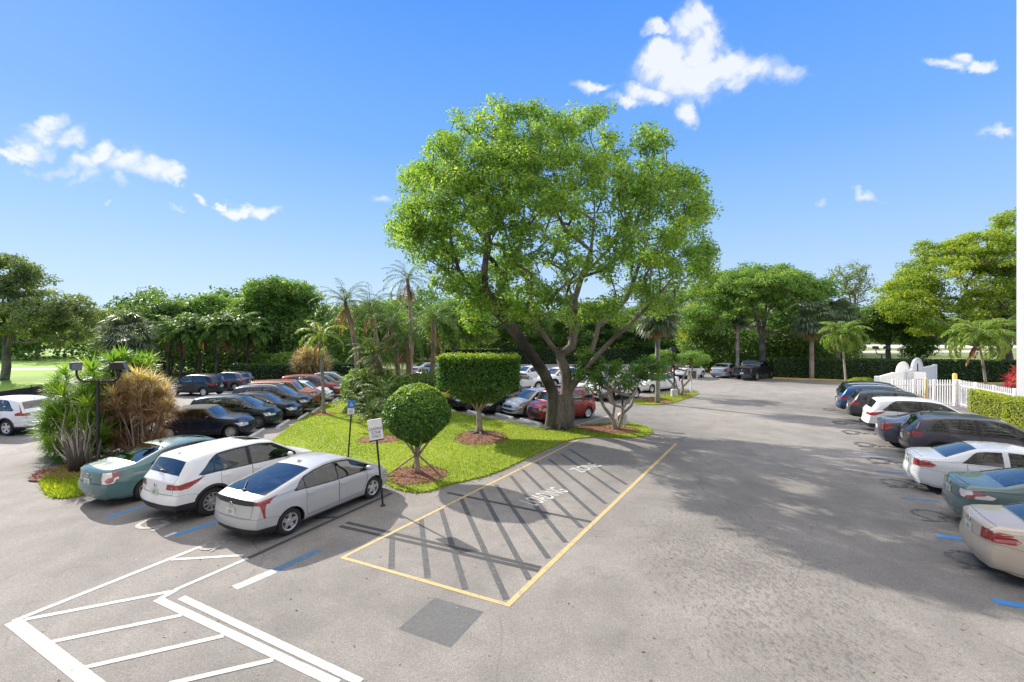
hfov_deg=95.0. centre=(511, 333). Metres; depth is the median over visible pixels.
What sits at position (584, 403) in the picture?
boxy car
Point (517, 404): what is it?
sedan
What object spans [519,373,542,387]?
hatchback
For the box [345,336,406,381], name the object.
date palm
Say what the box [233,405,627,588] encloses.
worn white line
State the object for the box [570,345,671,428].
shrub tree
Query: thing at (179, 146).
sky
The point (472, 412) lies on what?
wheel stop
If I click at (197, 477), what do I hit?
suv
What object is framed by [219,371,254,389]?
hatchback
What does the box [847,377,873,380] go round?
shrub
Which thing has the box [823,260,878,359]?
shade tree
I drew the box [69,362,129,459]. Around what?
lamp post
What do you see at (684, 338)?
shade tree
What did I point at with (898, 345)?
path
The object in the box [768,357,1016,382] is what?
long hedge
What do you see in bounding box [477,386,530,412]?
sedan
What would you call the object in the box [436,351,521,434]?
topiary tree
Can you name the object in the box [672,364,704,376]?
hatchback
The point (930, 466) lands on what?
sedan
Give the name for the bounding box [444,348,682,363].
back hedge
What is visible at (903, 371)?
gate wall
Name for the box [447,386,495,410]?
suv
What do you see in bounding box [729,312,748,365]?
fan palm
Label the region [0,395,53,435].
suv
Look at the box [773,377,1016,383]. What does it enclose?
yellow kerb
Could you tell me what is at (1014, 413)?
bright hedge
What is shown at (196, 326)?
areca palm
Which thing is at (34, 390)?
screen fence
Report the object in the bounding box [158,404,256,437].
sedan
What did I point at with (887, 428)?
sedan
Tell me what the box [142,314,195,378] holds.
areca palm
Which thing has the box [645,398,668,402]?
mulch bed
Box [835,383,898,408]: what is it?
suv
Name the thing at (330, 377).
sedan
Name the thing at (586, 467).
road lettering
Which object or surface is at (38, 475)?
mulch bed
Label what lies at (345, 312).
date palm
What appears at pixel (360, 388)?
palm underplanting
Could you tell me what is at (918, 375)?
sign
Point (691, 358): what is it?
shrub tree
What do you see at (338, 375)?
sedan
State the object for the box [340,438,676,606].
yellow box line
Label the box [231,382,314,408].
suv
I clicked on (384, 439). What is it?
mulch bed
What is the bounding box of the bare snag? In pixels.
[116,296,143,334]
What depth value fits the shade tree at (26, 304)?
46.20 m
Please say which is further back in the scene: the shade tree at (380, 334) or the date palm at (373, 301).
the shade tree at (380, 334)
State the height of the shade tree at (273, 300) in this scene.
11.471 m
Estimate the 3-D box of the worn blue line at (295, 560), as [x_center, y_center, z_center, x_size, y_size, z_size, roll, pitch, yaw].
[5.451,4.692,12.361,21.117,0.001,4.244,0,0,-25]
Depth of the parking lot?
9.21 m
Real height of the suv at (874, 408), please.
1.700 m
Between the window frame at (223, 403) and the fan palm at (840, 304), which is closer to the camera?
the window frame at (223, 403)
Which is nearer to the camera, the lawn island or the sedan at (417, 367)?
the lawn island
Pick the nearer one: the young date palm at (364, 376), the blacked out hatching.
the blacked out hatching
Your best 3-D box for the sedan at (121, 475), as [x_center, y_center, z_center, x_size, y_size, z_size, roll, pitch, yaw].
[-10.446,3.970,14.845,2.122,1.447,4.839,0,0,27]
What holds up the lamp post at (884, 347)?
on the parking lot
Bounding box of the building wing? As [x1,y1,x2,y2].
[1017,0,1023,396]
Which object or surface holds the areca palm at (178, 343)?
on the grass ground at (964, 355)
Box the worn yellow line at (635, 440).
[598,437,673,443]
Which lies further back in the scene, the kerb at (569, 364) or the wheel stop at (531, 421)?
the kerb at (569, 364)
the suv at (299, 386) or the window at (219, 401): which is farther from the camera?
the suv at (299, 386)
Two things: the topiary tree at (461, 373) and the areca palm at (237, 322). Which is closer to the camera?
the topiary tree at (461, 373)
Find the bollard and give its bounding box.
[924,378,927,398]
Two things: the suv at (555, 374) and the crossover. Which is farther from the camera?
the suv at (555, 374)
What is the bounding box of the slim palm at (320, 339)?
[295,319,347,412]
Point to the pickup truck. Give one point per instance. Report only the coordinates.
(754, 369)
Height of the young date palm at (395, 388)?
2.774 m
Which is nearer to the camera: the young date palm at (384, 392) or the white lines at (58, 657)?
the white lines at (58, 657)
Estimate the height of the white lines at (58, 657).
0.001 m
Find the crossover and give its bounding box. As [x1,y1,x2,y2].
[190,394,282,428]
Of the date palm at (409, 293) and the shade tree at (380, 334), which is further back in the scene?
the shade tree at (380, 334)
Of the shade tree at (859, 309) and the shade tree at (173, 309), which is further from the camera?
the shade tree at (859, 309)
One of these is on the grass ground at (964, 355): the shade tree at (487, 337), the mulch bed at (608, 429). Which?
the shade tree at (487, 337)
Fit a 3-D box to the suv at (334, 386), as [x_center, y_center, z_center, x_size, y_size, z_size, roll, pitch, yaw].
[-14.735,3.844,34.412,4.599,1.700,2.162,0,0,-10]
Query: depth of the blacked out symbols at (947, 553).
12.14 m
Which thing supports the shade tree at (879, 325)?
on the grass ground at (964, 355)
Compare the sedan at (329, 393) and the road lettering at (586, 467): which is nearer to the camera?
the road lettering at (586, 467)
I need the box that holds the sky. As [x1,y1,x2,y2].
[0,0,1016,337]
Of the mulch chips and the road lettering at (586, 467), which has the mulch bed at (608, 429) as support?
the mulch chips
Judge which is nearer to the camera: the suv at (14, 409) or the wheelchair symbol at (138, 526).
the wheelchair symbol at (138, 526)
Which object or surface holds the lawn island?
on the parking lot
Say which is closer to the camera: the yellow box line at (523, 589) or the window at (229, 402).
the yellow box line at (523, 589)
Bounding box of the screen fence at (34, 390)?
[0,374,69,395]
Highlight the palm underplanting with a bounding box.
[339,367,444,411]
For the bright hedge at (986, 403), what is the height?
1.532 m
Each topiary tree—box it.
[381,381,451,477]
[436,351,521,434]
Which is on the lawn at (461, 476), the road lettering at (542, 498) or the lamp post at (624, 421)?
the lamp post at (624, 421)
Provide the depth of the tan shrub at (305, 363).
41.56 m
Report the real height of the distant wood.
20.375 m
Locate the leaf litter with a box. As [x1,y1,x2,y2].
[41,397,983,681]
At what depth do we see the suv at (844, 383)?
29.16 m
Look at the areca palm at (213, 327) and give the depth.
44.28 m
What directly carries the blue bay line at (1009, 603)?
on the parking lot
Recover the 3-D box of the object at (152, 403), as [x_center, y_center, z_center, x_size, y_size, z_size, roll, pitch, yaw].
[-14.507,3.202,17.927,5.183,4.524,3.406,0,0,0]
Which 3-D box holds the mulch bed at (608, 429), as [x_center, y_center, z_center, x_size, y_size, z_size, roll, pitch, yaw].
[4.615,4.619,22.776,3.042,0.058,2.155,0,0,0]
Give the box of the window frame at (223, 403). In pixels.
[204,398,251,408]
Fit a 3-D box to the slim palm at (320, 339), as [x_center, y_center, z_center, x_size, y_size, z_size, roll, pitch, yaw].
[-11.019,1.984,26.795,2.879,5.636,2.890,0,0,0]
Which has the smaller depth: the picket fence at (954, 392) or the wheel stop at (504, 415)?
the wheel stop at (504, 415)
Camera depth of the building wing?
25.07 m
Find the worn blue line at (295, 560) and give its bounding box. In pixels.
[272,453,940,571]
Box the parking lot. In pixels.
[0,365,1023,681]
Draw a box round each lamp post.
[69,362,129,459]
[618,387,626,424]
[669,347,677,396]
[872,346,890,374]
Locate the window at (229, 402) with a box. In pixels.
[224,398,250,408]
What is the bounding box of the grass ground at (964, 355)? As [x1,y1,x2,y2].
[31,338,1016,384]
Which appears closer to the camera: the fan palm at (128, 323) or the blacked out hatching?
the blacked out hatching
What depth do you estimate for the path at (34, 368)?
62.55 m
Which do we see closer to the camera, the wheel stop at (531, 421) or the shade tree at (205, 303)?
the wheel stop at (531, 421)
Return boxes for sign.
[347,400,354,456]
[367,418,385,506]
[687,368,697,391]
[911,372,925,394]
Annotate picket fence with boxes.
[891,379,956,405]
[957,380,1016,407]
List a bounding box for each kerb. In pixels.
[520,364,706,368]
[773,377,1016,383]
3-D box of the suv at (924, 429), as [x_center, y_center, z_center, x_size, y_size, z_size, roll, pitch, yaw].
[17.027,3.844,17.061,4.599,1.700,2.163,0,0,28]
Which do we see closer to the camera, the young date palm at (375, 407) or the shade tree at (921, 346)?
the young date palm at (375, 407)
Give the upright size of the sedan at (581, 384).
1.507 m
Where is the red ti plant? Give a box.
[999,365,1016,395]
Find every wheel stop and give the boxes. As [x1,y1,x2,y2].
[248,428,265,436]
[276,419,289,428]
[297,412,308,419]
[467,410,484,415]
[494,412,514,418]
[519,418,541,425]
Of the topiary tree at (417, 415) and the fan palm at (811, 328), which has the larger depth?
the fan palm at (811, 328)
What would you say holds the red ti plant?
on the parking lot
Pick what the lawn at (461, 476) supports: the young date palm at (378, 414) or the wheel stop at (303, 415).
the young date palm at (378, 414)
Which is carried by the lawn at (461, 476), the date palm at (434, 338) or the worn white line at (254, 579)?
the date palm at (434, 338)
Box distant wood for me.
[0,284,1016,360]
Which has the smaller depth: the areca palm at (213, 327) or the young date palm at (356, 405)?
the young date palm at (356, 405)
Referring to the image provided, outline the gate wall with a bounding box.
[874,358,936,391]
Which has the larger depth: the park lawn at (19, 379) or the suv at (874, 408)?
the park lawn at (19, 379)
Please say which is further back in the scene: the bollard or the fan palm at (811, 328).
the fan palm at (811, 328)
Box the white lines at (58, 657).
[4,532,363,681]
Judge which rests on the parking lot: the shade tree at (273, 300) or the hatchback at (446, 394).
the hatchback at (446, 394)
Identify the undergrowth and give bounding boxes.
[71,311,867,375]
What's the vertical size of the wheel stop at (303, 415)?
0.130 m
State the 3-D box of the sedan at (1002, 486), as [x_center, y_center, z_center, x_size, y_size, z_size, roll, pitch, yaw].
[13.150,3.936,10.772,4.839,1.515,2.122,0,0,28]
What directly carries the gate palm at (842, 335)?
on the parking lot
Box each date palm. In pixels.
[308,278,381,375]
[331,386,373,414]
[337,282,404,355]
[341,362,387,402]
[344,392,390,422]
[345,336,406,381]
[352,369,407,414]
[354,298,420,374]
[374,380,414,407]
[376,403,385,429]
[378,317,435,376]
[382,260,431,374]
[396,372,436,383]
[401,294,461,385]
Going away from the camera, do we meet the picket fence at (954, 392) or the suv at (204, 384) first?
the picket fence at (954, 392)
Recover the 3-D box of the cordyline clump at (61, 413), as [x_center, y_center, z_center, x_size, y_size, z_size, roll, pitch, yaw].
[-16.240,3.156,17.447,4.672,4.589,2.934,0,0,0]
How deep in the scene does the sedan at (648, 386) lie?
37.77 m
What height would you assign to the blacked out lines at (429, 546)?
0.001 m
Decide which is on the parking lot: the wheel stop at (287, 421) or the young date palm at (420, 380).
the wheel stop at (287, 421)
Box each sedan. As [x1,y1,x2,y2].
[77,435,215,500]
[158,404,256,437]
[238,391,302,418]
[298,380,333,402]
[315,371,344,379]
[318,374,343,382]
[413,362,437,373]
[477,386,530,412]
[502,387,544,416]
[520,365,551,377]
[577,379,591,386]
[642,372,679,392]
[710,363,735,377]
[874,411,955,442]
[902,441,1023,487]
[941,466,1023,516]
[959,502,1023,577]
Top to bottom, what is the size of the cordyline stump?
1.152 m
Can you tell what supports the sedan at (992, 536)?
on the parking lot
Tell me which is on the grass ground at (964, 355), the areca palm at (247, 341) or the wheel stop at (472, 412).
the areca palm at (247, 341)
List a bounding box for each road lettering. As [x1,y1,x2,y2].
[519,487,567,505]
[571,463,601,471]
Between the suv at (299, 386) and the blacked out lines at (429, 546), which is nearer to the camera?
the blacked out lines at (429, 546)
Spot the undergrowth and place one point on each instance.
(777, 345)
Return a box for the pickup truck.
[733,360,772,379]
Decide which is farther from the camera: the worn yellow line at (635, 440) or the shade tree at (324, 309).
the shade tree at (324, 309)
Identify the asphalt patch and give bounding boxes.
[398,598,482,647]
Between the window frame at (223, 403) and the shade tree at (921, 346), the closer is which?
the window frame at (223, 403)
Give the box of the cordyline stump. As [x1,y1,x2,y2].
[63,438,101,471]
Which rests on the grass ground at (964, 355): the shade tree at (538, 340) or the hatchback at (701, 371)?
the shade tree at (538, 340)
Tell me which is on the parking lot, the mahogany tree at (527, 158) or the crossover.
the crossover
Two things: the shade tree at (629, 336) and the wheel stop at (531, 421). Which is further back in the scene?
the shade tree at (629, 336)
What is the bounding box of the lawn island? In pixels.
[634,392,696,404]
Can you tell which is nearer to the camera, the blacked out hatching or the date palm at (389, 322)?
the blacked out hatching
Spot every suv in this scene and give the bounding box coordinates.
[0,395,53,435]
[140,436,311,514]
[167,374,228,395]
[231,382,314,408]
[250,379,321,402]
[281,374,342,394]
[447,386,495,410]
[537,367,577,386]
[588,374,642,400]
[835,381,926,399]
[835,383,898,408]
[845,389,921,416]
[861,396,965,427]
[898,412,1023,448]
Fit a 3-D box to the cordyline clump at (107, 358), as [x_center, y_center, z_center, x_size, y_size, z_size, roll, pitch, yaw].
[-14.971,2.533,18.016,2.620,4.435,3.607,0,0,-28]
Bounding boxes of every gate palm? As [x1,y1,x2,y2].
[817,320,872,380]
[940,317,1016,390]
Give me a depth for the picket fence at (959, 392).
28.95 m
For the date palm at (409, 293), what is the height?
10.642 m
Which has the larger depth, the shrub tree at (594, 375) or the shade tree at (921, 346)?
the shade tree at (921, 346)
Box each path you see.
[0,368,84,369]
[728,343,1016,352]
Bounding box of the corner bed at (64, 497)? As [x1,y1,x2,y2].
[43,480,85,498]
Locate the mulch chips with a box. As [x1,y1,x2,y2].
[30,393,693,484]
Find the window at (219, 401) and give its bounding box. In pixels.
[204,398,222,405]
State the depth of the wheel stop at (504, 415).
26.19 m
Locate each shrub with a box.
[286,341,333,373]
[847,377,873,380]
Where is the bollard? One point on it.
(925, 387)
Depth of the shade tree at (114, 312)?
59.95 m
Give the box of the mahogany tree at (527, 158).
[380,91,723,430]
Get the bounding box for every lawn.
[0,350,256,390]
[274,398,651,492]
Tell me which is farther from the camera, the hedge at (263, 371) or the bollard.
the hedge at (263, 371)
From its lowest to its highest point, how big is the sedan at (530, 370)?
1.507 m
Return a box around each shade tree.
[0,252,113,380]
[85,307,131,345]
[128,296,200,375]
[182,292,239,371]
[216,274,327,360]
[301,303,341,344]
[335,298,414,366]
[416,297,499,353]
[485,304,565,348]
[548,300,631,347]
[607,305,681,348]
[667,301,718,353]
[674,261,850,374]
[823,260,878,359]
[826,304,865,352]
[855,297,923,358]
[869,207,1016,359]
[895,323,943,358]
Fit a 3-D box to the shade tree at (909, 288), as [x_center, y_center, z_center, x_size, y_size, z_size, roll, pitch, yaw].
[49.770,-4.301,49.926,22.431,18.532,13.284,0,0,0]
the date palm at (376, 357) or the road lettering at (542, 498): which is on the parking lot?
the road lettering at (542, 498)
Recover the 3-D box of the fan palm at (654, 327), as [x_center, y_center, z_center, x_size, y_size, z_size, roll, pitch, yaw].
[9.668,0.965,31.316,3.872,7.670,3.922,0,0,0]
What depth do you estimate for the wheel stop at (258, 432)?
21.71 m
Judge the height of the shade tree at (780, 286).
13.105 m
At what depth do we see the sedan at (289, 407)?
25.52 m
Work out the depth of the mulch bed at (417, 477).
15.17 m
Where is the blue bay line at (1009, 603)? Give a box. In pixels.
[105,505,1023,607]
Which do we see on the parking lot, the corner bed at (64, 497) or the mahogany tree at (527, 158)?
the corner bed at (64, 497)
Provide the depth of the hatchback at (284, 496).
11.33 m
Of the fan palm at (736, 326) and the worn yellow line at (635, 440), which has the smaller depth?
the worn yellow line at (635, 440)
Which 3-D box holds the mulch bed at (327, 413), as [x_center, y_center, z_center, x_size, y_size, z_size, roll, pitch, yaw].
[-10.859,4.619,27.057,1.522,0.058,1.205,0,0,0]
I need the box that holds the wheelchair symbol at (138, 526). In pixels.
[135,510,234,551]
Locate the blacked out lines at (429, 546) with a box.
[247,492,590,571]
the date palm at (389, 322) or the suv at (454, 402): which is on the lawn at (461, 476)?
the date palm at (389, 322)
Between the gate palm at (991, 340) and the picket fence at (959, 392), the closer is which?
the picket fence at (959, 392)
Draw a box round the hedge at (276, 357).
[252,351,339,363]
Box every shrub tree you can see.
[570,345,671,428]
[651,349,712,394]
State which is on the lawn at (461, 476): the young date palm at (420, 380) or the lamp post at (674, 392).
the young date palm at (420, 380)
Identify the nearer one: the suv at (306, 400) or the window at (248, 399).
the window at (248, 399)
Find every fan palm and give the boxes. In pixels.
[88,311,162,357]
[634,294,684,402]
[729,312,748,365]
[787,300,839,378]
[824,298,863,357]
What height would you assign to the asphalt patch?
0.001 m
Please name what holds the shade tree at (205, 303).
on the grass ground at (964, 355)
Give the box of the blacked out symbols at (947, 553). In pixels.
[822,408,991,569]
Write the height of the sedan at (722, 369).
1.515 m
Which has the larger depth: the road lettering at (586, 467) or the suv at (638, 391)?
the suv at (638, 391)
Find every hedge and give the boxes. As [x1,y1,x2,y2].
[229,361,370,379]
[252,351,339,363]
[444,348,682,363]
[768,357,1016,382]
[966,388,1017,420]
[1001,395,1023,430]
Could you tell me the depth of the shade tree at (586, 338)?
73.15 m
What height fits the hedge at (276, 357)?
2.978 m
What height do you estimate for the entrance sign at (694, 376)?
1.875 m
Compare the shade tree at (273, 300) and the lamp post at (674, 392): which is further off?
the shade tree at (273, 300)
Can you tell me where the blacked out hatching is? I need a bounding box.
[388,449,626,599]
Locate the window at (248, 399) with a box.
[242,396,261,402]
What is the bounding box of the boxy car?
[527,387,595,419]
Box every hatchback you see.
[214,452,387,535]
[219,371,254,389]
[440,389,456,398]
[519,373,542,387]
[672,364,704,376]
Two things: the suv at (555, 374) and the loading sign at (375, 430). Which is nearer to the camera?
the loading sign at (375, 430)
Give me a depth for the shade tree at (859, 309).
61.69 m
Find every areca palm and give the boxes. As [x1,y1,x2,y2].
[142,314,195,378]
[152,314,210,379]
[170,312,220,373]
[190,308,241,373]
[215,309,267,362]
[222,318,273,362]
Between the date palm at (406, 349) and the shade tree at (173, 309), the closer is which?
the date palm at (406, 349)
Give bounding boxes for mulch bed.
[28,461,92,480]
[310,412,335,415]
[357,435,399,442]
[388,466,448,485]
[455,431,507,444]
[577,425,634,433]
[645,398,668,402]
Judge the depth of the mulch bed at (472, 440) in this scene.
20.59 m
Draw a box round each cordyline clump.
[19,357,125,466]
[74,342,164,428]
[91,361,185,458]
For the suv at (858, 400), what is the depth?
24.68 m
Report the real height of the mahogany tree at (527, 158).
17.467 m
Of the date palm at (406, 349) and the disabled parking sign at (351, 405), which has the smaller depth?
the disabled parking sign at (351, 405)

